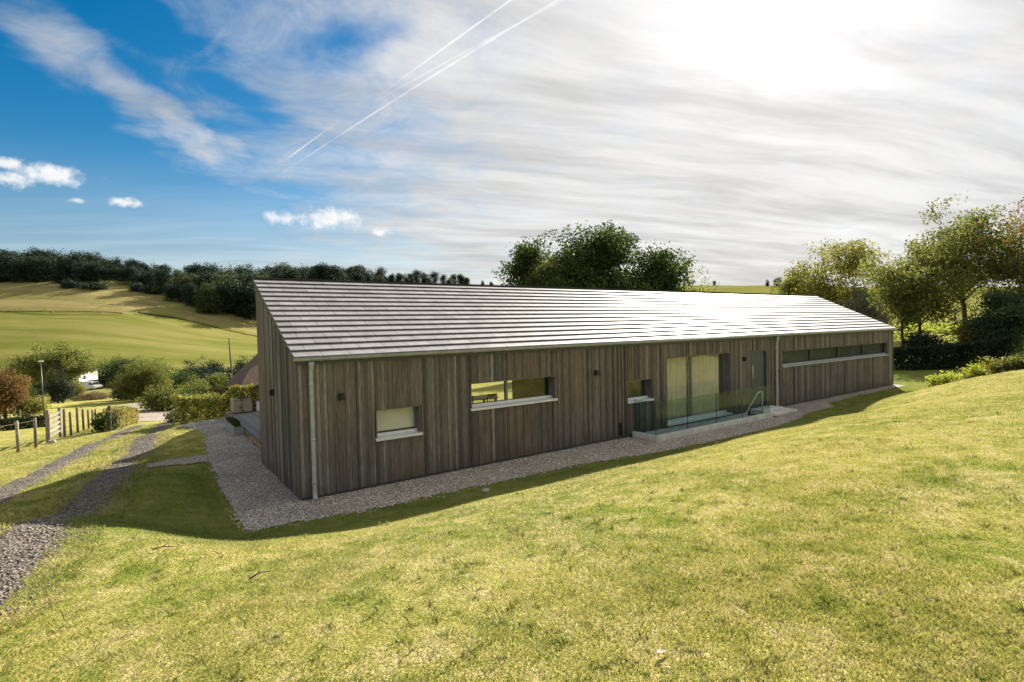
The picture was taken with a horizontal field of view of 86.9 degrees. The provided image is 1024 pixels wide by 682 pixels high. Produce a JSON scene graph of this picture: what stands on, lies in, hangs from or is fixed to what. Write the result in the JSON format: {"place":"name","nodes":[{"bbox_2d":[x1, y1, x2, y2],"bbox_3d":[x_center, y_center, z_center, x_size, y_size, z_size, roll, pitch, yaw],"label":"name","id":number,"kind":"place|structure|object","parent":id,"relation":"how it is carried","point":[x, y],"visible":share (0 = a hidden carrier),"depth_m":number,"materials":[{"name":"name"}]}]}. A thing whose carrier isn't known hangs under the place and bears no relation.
{"place":"outdoors","nodes":[
{"label":"outdoors","id":0,"kind":"place"},
{"bbox_2d":[137,416,169,420],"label":"yard","id":1,"kind":"structure","parent":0,"point":[151,418],"depth_m":50.33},
{"bbox_2d":[0,278,1023,681],"bbox_3d":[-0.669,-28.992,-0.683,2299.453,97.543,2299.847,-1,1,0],"label":"ground","id":2,"kind":"structure","parent":0,"point":[46,314],"depth_m":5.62,"materials":[{"name":"green plant"}]},
{"bbox_2d":[2,257,30,282],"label":"tree","id":3,"kind":"object","parent":2,"relation":"on","point":[17,266],"visible":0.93,"depth_m":303.77,"materials":[{"name":"green plant"}]},
{"bbox_2d":[0,367,34,418],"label":"tree","id":4,"kind":"object","parent":2,"relation":"on","point":[14,389],"visible":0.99,"depth_m":50.60,"materials":[{"name":"brown plant"}]},
{"bbox_2d":[0,418,37,452],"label":"paddock fence","id":5,"kind":"object","parent":2,"relation":"on","point":[18,438],"visible":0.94,"depth_m":20.27,"materials":[{"name":"brown wood"}]},
{"bbox_2d":[0,415,44,430],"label":"hedge","id":6,"kind":"object","parent":2,"relation":"on","point":[8,422],"visible":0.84,"depth_m":35.93,"materials":[{"name":"green plant"}]},
{"bbox_2d":[19,261,36,281],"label":"tree","id":7,"kind":"object","parent":2,"relation":"on","point":[27,271],"visible":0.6,"depth_m":306.42,"materials":[{"name":"green plant"}]},
{"bbox_2d":[8,363,49,397],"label":"bush","id":8,"kind":"object","parent":2,"relation":"on","point":[38,386],"visible":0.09,"depth_m":119.28,"materials":[{"name":"green plant"}]},
{"bbox_2d":[7,395,52,417],"bbox_3d":[-47.025,6.414,52.596,3.367,2.432,3.711,-1,1,0],"label":"bush","id":9,"kind":"object","parent":2,"relation":"on","point":[33,408],"visible":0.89,"depth_m":52.46,"materials":[{"name":"green plant"}]},
{"bbox_2d":[27,263,47,282],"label":"tree","id":10,"kind":"object","parent":2,"relation":"on","point":[39,268],"visible":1,"depth_m":304.75,"materials":[{"name":"green plant"}]},
{"bbox_2d":[21,246,53,259],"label":"tree","id":11,"kind":"object","parent":2,"relation":"on","point":[35,252],"visible":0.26,"depth_m":337.08,"materials":[{"name":"green plant"}]},
{"bbox_2d":[45,410,48,442],"bbox_3d":[-19.510,3.747,22.696,0.136,1.680,0.136,-2,2,-23],"label":"gate post","id":12,"kind":"object","parent":2,"relation":"on","point":[46,424],"visible":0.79,"depth_m":22.63,"materials":[{"name":"brown wood"}]},
{"bbox_2d":[47,409,61,439],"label":"field gate","id":13,"kind":"structure","parent":12,"relation":"attached to","point":[58,415],"depth_m":23.33,"materials":[{"name":"brown wood"}]},
{"bbox_2d":[34,255,61,280],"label":"tree","id":14,"kind":"object","parent":2,"relation":"on","point":[45,265],"visible":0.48,"depth_m":308.59,"materials":[{"name":"green plant"}]},
{"bbox_2d":[5,341,109,402],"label":"tree","id":15,"kind":"object","parent":2,"relation":"on","point":[74,363],"visible":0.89,"depth_m":91.60,"materials":[{"name":"green plant"}]},
{"bbox_2d":[44,255,74,282],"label":"tree","id":16,"kind":"object","parent":2,"relation":"on","point":[57,276],"visible":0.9,"depth_m":303.77,"materials":[{"name":"green plant"}]},
{"bbox_2d":[41,367,80,403],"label":"bush","id":17,"kind":"object","parent":2,"relation":"on","point":[60,391],"visible":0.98,"depth_m":76.90,"materials":[{"name":"green plant"}]},
{"bbox_2d":[57,277,80,287],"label":"bush","id":18,"kind":"object","parent":2,"relation":"on","point":[64,283],"visible":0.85,"depth_m":291.69,"materials":[{"name":"green plant"}]},
{"bbox_2d":[0,425,142,503],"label":"track","id":19,"kind":"structure","parent":2,"relation":"on","point":[7,494],"depth_m":13.59,"materials":[{"name":"grey gravel"}]},
{"bbox_2d":[63,251,92,279],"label":"tree","id":20,"kind":"object","parent":2,"relation":"on","point":[71,258],"visible":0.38,"depth_m":311.36,"materials":[{"name":"green plant"}]},
{"bbox_2d":[68,380,87,398],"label":"bush","id":21,"kind":"object","parent":2,"relation":"on","point":[80,387],"visible":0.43,"depth_m":107.75,"materials":[{"name":"green plant"}]},
{"bbox_2d":[63,407,95,436],"bbox_3d":[-23.946,4.501,30.410,0.444,3.007,14.154,-2,2,-33],"label":"paddock fence","id":22,"kind":"object","parent":2,"relation":"on","point":[70,422],"visible":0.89,"depth_m":25.72,"materials":[{"name":"brown wood"}]},
{"bbox_2d":[68,257,91,282],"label":"tree","id":23,"kind":"object","parent":2,"relation":"on","point":[76,273],"visible":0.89,"depth_m":304.30,"materials":[{"name":"green plant"}]},
{"bbox_2d":[0,422,173,614],"bbox_3d":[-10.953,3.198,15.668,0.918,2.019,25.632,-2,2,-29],"label":"track","id":24,"kind":"structure","parent":2,"relation":"on","point":[13,549],"depth_m":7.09,"materials":[{"name":"grey gravel"}]},
{"bbox_2d":[71,391,111,400],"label":"bush","id":25,"kind":"object","parent":2,"relation":"on","point":[96,395],"visible":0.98,"depth_m":86.19,"materials":[{"name":"brown plant"}]},
{"bbox_2d":[80,264,102,282],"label":"tree","id":26,"kind":"object","parent":2,"relation":"on","point":[87,270],"visible":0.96,"depth_m":307.06,"materials":[{"name":"green plant"}]},
{"bbox_2d":[72,281,111,288],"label":"bush","id":27,"kind":"object","parent":2,"relation":"on","point":[92,285],"visible":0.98,"depth_m":291.29,"materials":[{"name":"green plant"}]},
{"bbox_2d":[81,381,102,389],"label":"parked van","id":28,"kind":"object","parent":2,"relation":"on","point":[92,385],"visible":0.86,"depth_m":131.45,"materials":[{"name":"white paint"}]},
{"bbox_2d":[86,259,109,281],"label":"tree","id":29,"kind":"object","parent":2,"relation":"on","point":[98,266],"visible":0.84,"depth_m":309.84,"materials":[{"name":"green plant"}]},
{"bbox_2d":[91,359,115,379],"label":"bush","id":30,"kind":"object","parent":2,"relation":"on","point":[104,375],"visible":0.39,"depth_m":157.18,"materials":[{"name":"green plant"}]},
{"bbox_2d":[88,412,120,431],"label":"bush","id":31,"kind":"object","parent":2,"relation":"on","point":[98,424],"visible":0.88,"depth_m":24.89,"materials":[{"name":"green plant"}]},
{"bbox_2d":[102,404,139,431],"bbox_3d":[-22.120,4.374,30.840,0.842,2.753,14.234,-2,2,-32],"label":"hedge","id":32,"kind":"object","parent":2,"relation":"on","point":[126,414],"visible":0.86,"depth_m":27.08,"materials":[{"name":"green plant"}]},
{"bbox_2d":[114,268,128,283],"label":"tree","id":33,"kind":"object","parent":2,"relation":"on","point":[121,278],"visible":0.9,"depth_m":313.75,"materials":[{"name":"green plant"}]},
{"bbox_2d":[105,355,148,379],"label":"bush","id":34,"kind":"object","parent":2,"relation":"on","point":[115,370],"visible":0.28,"depth_m":138.42,"materials":[{"name":"green plant"}]},
{"bbox_2d":[120,264,139,283],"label":"tree","id":35,"kind":"object","parent":2,"relation":"on","point":[131,274],"visible":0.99,"depth_m":313.70,"materials":[{"name":"green plant"}]},
{"bbox_2d":[102,402,168,416],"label":"lane","id":36,"kind":"structure","parent":2,"relation":"on","point":[149,413],"depth_m":57.24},
{"bbox_2d":[126,282,145,290],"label":"bush","id":37,"kind":"object","parent":2,"relation":"on","point":[136,287],"visible":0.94,"depth_m":300.90,"materials":[{"name":"green plant"}]},
{"bbox_2d":[103,356,175,401],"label":"bush","id":38,"kind":"object","parent":2,"relation":"on","point":[132,384],"visible":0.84,"depth_m":75.88,"materials":[{"name":"green plant"}]},
{"bbox_2d":[144,269,155,285],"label":"tree","id":39,"kind":"object","parent":2,"relation":"on","point":[147,279],"visible":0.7,"depth_m":317.85,"materials":[{"name":"green plant"}]},
{"bbox_2d":[140,284,165,293],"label":"bush","id":40,"kind":"object","parent":2,"relation":"on","point":[154,289],"visible":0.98,"depth_m":301.19,"materials":[{"name":"green plant"}]},
{"bbox_2d":[148,268,172,293],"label":"tree","id":41,"kind":"object","parent":2,"relation":"on","point":[161,279],"visible":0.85,"depth_m":306.60,"materials":[{"name":"green plant"}]},
{"bbox_2d":[135,382,186,410],"bbox_3d":[-38.409,6.175,59.914,5.142,3.316,5.134,-1,1,0],"label":"bush","id":42,"kind":"object","parent":2,"relation":"on","point":[159,400],"visible":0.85,"depth_m":58.95,"materials":[{"name":"green plant"}]},
{"bbox_2d":[162,283,175,301],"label":"tree","id":43,"kind":"object","parent":2,"relation":"on","point":[168,289],"visible":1,"depth_m":291.16,"materials":[{"name":"green plant"}]},
{"bbox_2d":[172,284,185,302],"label":"tree","id":44,"kind":"object","parent":2,"relation":"on","point":[178,291],"visible":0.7,"depth_m":293.12,"materials":[{"name":"green plant"}]},
{"bbox_2d":[169,270,192,297],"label":"tree","id":45,"kind":"object","parent":2,"relation":"on","point":[178,280],"visible":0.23,"depth_m":301.12,"materials":[{"name":"green plant"}]},
{"bbox_2d":[163,365,207,393],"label":"bush","id":46,"kind":"object","parent":2,"relation":"on","point":[178,379],"visible":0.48,"depth_m":91.53,"materials":[{"name":"green plant"}]},
{"bbox_2d":[179,281,198,305],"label":"tree","id":47,"kind":"object","parent":2,"relation":"on","point":[188,289],"visible":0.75,"depth_m":288.33,"materials":[{"name":"green plant"}]},
{"bbox_2d":[171,359,207,375],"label":"bush","id":48,"kind":"object","parent":2,"relation":"on","point":[191,369],"visible":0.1,"depth_m":119.25,"materials":[{"name":"green plant"}]},
{"bbox_2d":[177,378,212,394],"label":"bush","id":49,"kind":"object","parent":2,"relation":"on","point":[196,388],"visible":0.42,"depth_m":66.56,"materials":[{"name":"green plant"}]},
{"bbox_2d":[188,262,203,275],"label":"tree","id":50,"kind":"object","parent":2,"relation":"on","point":[193,268],"visible":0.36,"depth_m":340.27,"materials":[{"name":"green plant"}]},
{"bbox_2d":[185,362,222,380],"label":"bush","id":51,"kind":"object","parent":2,"relation":"on","point":[204,371],"visible":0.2,"depth_m":103.05,"materials":[{"name":"green plant"}]},
{"bbox_2d":[188,280,221,313],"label":"tree","id":52,"kind":"object","parent":2,"relation":"on","point":[205,302],"visible":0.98,"depth_m":281.82,"materials":[{"name":"green plant"}]},
{"bbox_2d":[193,271,220,287],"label":"tree","id":53,"kind":"object","parent":2,"relation":"on","point":[203,278],"visible":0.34,"depth_m":306.05,"materials":[{"name":"green plant"}]},
{"bbox_2d":[185,372,231,390],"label":"bush","id":54,"kind":"object","parent":2,"relation":"on","point":[213,381],"visible":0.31,"depth_m":79.35,"materials":[{"name":"green plant"}]},
{"bbox_2d":[198,355,226,372],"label":"bush","id":55,"kind":"object","parent":2,"relation":"on","point":[216,364],"visible":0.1,"depth_m":123.82,"materials":[{"name":"green plant"}]},
{"bbox_2d":[171,383,258,424],"bbox_3d":[-12.923,2.818,23.386,7.023,2.276,1.053,0,2,38],"label":"hedge","id":56,"kind":"object","parent":2,"relation":"on","point":[210,406],"visible":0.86,"depth_m":23.17,"materials":[{"name":"green plant"}]},
{"bbox_2d":[201,281,231,312],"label":"tree","id":57,"kind":"object","parent":2,"relation":"on","point":[220,303],"visible":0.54,"depth_m":287.79,"materials":[{"name":"green plant"}]},
{"bbox_2d":[206,366,239,378],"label":"bush","id":58,"kind":"object","parent":2,"relation":"on","point":[228,371],"visible":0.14,"depth_m":97.55,"materials":[{"name":"green plant"}]},
{"bbox_2d":[215,279,241,313],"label":"tree","id":59,"kind":"object","parent":2,"relation":"on","point":[223,287],"visible":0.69,"depth_m":290.32,"materials":[{"name":"green plant"}]},
{"bbox_2d":[219,282,249,314],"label":"tree","id":60,"kind":"object","parent":2,"relation":"on","point":[230,306],"visible":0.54,"depth_m":291.93,"materials":[{"name":"green plant"}]},
{"bbox_2d":[228,263,252,276],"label":"tree","id":61,"kind":"object","parent":2,"relation":"on","point":[240,267],"visible":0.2,"depth_m":342.23,"materials":[{"name":"green plant"}]},
{"bbox_2d":[233,355,247,373],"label":"bush","id":62,"kind":"object","parent":2,"relation":"on","point":[241,363],"visible":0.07,"depth_m":111.29,"materials":[{"name":"green plant"}]},
{"bbox_2d":[225,354,258,399],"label":"brick house","id":63,"kind":"structure","parent":2,"relation":"on","point":[247,373],"depth_m":70.73,"materials":[{"name":"ceramic"}]},
{"bbox_2d":[225,409,260,443],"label":"timber deck","id":64,"kind":"structure","parent":2,"relation":"on","point":[250,422],"depth_m":19.01,"materials":[{"name":"grey wood"}]},
{"bbox_2d":[230,397,252,413],"bbox_3d":[-10.670,2.530,21.298,0.700,0.550,0.700,-2,2,-35],"label":"storage cube","id":65,"kind":"object","parent":64,"relation":"on","point":[246,405],"visible":0.92,"depth_m":21.03,"materials":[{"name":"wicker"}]},
{"bbox_2d":[233,281,255,317],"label":"tree","id":66,"kind":"object","parent":2,"relation":"on","point":[243,308],"visible":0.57,"depth_m":292.35,"materials":[{"name":"green plant"}]},
{"bbox_2d":[240,280,255,320],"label":"tree","id":67,"kind":"object","parent":2,"relation":"on","point":[250,297],"visible":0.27,"depth_m":291.35,"materials":[{"name":"green plant"}]},
{"bbox_2d":[283,267,301,278],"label":"tree","id":68,"kind":"object","parent":2,"relation":"on","point":[292,273],"visible":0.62,"depth_m":409.71,"materials":[{"name":"green plant"}]},
{"bbox_2d":[313,262,333,279],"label":"tree","id":69,"kind":"object","parent":2,"relation":"on","point":[325,267],"visible":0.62,"depth_m":449.45,"materials":[{"name":"green plant"}]},
{"bbox_2d":[328,264,350,279],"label":"tree","id":70,"kind":"object","parent":2,"relation":"on","point":[337,272],"visible":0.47,"depth_m":450.66,"materials":[{"name":"green plant"}]},
{"bbox_2d":[490,236,608,287],"bbox_3d":[3.156,-2.865,49.501,12.348,13.115,13.778,-1,1,-3],"label":"tree","id":71,"kind":"object","parent":2,"relation":"on","point":[525,258],"visible":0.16,"depth_m":47.38,"materials":[{"name":"green plant"}]},
{"bbox_2d":[526,255,578,287],"bbox_3d":[3.513,-1.922,46.660,5.786,10.704,6.818,0,2,43],"label":"tree","id":72,"kind":"object","parent":2,"relation":"on","point":[546,263],"visible":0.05,"depth_m":46.04,"materials":[{"name":"green plant"}]},
{"bbox_2d":[249,277,897,500],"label":"barn house","id":73,"kind":"structure","parent":2,"relation":"on","point":[364,384],"depth_m":14.42,"materials":[{"name":"brown wood"}]},
{"bbox_2d":[375,405,422,441],"bbox_3d":[-2.542,1.790,11.938,1.090,0.665,0.320,-2,2,-35],"label":"window","id":74,"kind":"structure","parent":73,"relation":"in","point":[401,417],"depth_m":12.04,"materials":[{"name":"beige glass"}]},
{"bbox_2d":[470,375,557,410],"bbox_3d":[0.034,1.294,13.750,2.680,0.665,0.313,-2,2,-35],"label":"window","id":75,"kind":"structure","parent":73,"relation":"in","point":[551,396],"depth_m":13.75,"materials":[{"name":"grey metal"}]},
{"bbox_2d":[627,378,653,403],"bbox_3d":[3.817,1.503,16.427,1.150,0.675,0.313,-2,2,-35],"label":"window","id":76,"kind":"structure","parent":73,"relation":"in","point":[648,382],"depth_m":16.60,"materials":[{"name":"grey metal"}]},
{"bbox_2d":[667,352,732,426],"bbox_3d":[6.190,1.543,18.195,3.500,2.195,0.461,-2,2,-35],"label":"glazed door","id":77,"kind":"structure","parent":73,"relation":"in","point":[703,369],"depth_m":18.48,"materials":[{"name":"clear glass"}]},
{"bbox_2d":[751,349,766,408],"bbox_3d":[9.197,1.420,20.184,1.120,2.190,0.180,-2,2,-35],"label":"door","id":78,"kind":"structure","parent":73,"relation":"in","point":[758,357],"depth_m":20.24,"materials":[{"name":"paint"}]},
{"bbox_2d":[782,342,888,367],"bbox_3d":[14.510,0.542,23.953,9.950,0.655,0.270,-2,2,-35],"label":"window","id":79,"kind":"structure","parent":73,"relation":"in","point":[790,358],"depth_m":23.69,"materials":[{"name":"grey glass"}]},
{"bbox_2d":[533,220,663,289],"bbox_3d":[9.134,-3.982,51.621,14.753,14.159,13.761,0,2,40],"label":"tree","id":80,"kind":"object","parent":2,"relation":"on","point":[609,250],"visible":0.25,"depth_m":48.56,"materials":[{"name":"green plant"}]},
{"bbox_2d":[616,241,697,290],"bbox_3d":[13.075,-3.327,51.089,9.131,12.086,10.414,-2,2,-14],"label":"tree","id":81,"kind":"object","parent":2,"relation":"on","point":[654,265],"visible":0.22,"depth_m":49.18,"materials":[{"name":"green plant"}]},
{"bbox_2d":[680,265,719,291],"bbox_3d":[17.490,-2.545,51.617,6.830,9.935,5.266,-1,1,0],"label":"tree","id":82,"kind":"object","parent":2,"relation":"on","point":[702,288],"visible":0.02,"depth_m":51.39,"materials":[{"name":"green plant"}]},
{"bbox_2d":[632,389,772,441],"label":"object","id":83,"kind":"object","parent":2,"relation":"on","point":[670,433],"visible":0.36,"depth_m":17.05,"materials":[{"name":"concrete"}]},
{"bbox_2d":[770,268,840,298],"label":"tree","id":84,"kind":"object","parent":2,"relation":"on","point":[785,287],"visible":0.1,"depth_m":69.99,"materials":[{"name":"green plant"}]},
{"bbox_2d":[779,238,892,315],"bbox_3d":[38.872,-5.574,64.387,12.448,12.678,12.919,-1,2,14],"label":"tree","id":85,"kind":"object","parent":2,"relation":"on","point":[838,265],"visible":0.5,"depth_m":62.73,"materials":[{"name":"green plant"}]},
{"bbox_2d":[841,282,903,334],"bbox_3d":[36.927,-2.765,56.122,6.678,6.784,6.686,-1,2,26],"label":"bush","id":86,"kind":"object","parent":2,"relation":"on","point":[871,312],"visible":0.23,"depth_m":55.54,"materials":[{"name":"green plant"}]},
{"bbox_2d":[868,266,932,346],"bbox_3d":[28.271,-1.751,39.019,4.222,7.131,3.509,-2,2,-36],"label":"tree","id":87,"kind":"object","parent":2,"relation":"on","point":[903,286],"visible":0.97,"depth_m":38.60,"materials":[{"name":"green plant"}]},
{"bbox_2d":[854,236,984,338],"bbox_3d":[30.846,-3.262,40.770,8.710,9.268,7.558,-1,2,15],"label":"tree","id":88,"kind":"object","parent":2,"relation":"on","point":[935,304],"visible":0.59,"depth_m":39.99,"materials":[{"name":"green plant"}]},
{"bbox_2d":[894,326,953,356],"bbox_3d":[28.804,0.339,37.831,2.786,2.856,3.292,-2,2,-17],"label":"bush","id":89,"kind":"object","parent":2,"relation":"on","point":[923,339],"visible":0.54,"depth_m":37.52,"materials":[{"name":"green plant"}]},
{"bbox_2d":[891,323,959,331],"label":"bush","id":90,"kind":"object","parent":2,"relation":"on","point":[924,327],"visible":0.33,"depth_m":70.72,"materials":[{"name":"green plant"}]},
{"bbox_2d":[922,375,941,387],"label":"weed clump","id":91,"kind":"object","parent":2,"relation":"on","point":[930,379],"visible":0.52,"depth_m":23.63,"materials":[{"name":"green plant"}]},
{"bbox_2d":[926,327,961,333],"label":"bush","id":92,"kind":"object","parent":2,"relation":"on","point":[942,330],"visible":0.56,"depth_m":53.95,"materials":[{"name":"green plant"}]},
{"bbox_2d":[932,370,963,384],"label":"weed clump","id":93,"kind":"object","parent":2,"relation":"on","point":[946,379],"visible":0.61,"depth_m":23.05,"materials":[{"name":"green plant"}]},
{"bbox_2d":[893,333,1012,370],"bbox_3d":[26.842,0.753,33.799,6.719,2.508,1.517,0,2,43],"label":"hedge","id":94,"kind":"object","parent":2,"relation":"on","point":[929,356],"visible":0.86,"depth_m":33.11,"materials":[{"name":"green plant"}]},
{"bbox_2d":[886,191,1023,320],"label":"tree","id":95,"kind":"object","parent":2,"relation":"on","point":[991,268],"visible":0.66,"depth_m":42.49,"materials":[{"name":"green plant"}]},
{"bbox_2d":[939,309,984,350],"bbox_3d":[32.458,-0.683,37.886,3.037,3.217,2.841,-1,1,0],"label":"bush","id":96,"kind":"object","parent":2,"relation":"on","point":[965,335],"visible":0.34,"depth_m":37.97,"materials":[{"name":"green plant"}]},
{"bbox_2d":[956,360,989,377],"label":"weed clump","id":97,"kind":"object","parent":2,"relation":"on","point":[976,371],"visible":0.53,"depth_m":21.54,"materials":[{"name":"green plant"}]},
{"bbox_2d":[950,289,1023,352],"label":"tree","id":98,"kind":"object","parent":2,"relation":"on","point":[994,321],"visible":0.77,"depth_m":34.67,"materials":[{"name":"green plant"}]},
{"bbox_2d":[962,197,1023,275],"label":"tree","id":99,"kind":"object","parent":2,"relation":"on","point":[1017,242],"visible":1,"depth_m":37.35,"materials":[{"name":"green plant"}]},
{"bbox_2d":[977,356,1010,373],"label":"weed clump","id":100,"kind":"object","parent":2,"relation":"on","point":[992,368],"visible":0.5,"depth_m":20.54,"materials":[{"name":"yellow plant"}]},
{"bbox_2d":[965,250,1023,330],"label":"tree","id":101,"kind":"object","parent":2,"relation":"on","point":[1016,273],"visible":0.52,"depth_m":40.16,"materials":[{"name":"green plant"}]},
{"bbox_2d":[992,353,1023,371],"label":"weed clump","id":102,"kind":"object","parent":2,"relation":"on","point":[1013,362],"visible":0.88,"depth_m":19.96,"materials":[{"name":"green plant"}]},
{"bbox_2d":[0,0,1023,286],"label":"sky","id":103,"kind":"structure","parent":0,"point":[397,136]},
{"bbox_2d":[147,385,904,530],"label":"gravel path","id":104,"kind":"structure","parent":0,"point":[212,429],"depth_m":12.83,"materials":[{"name":"grey gravel"}]},
{"bbox_2d":[225,416,243,435],"bbox_3d":[-9.558,2.864,18.531,0.381,0.454,2.008,-2,2,-35],"label":"planter","id":105,"kind":"object","parent":104,"relation":"on","point":[234,426],"visible":1,"depth_m":18.04,"materials":[{"name":"concrete"}]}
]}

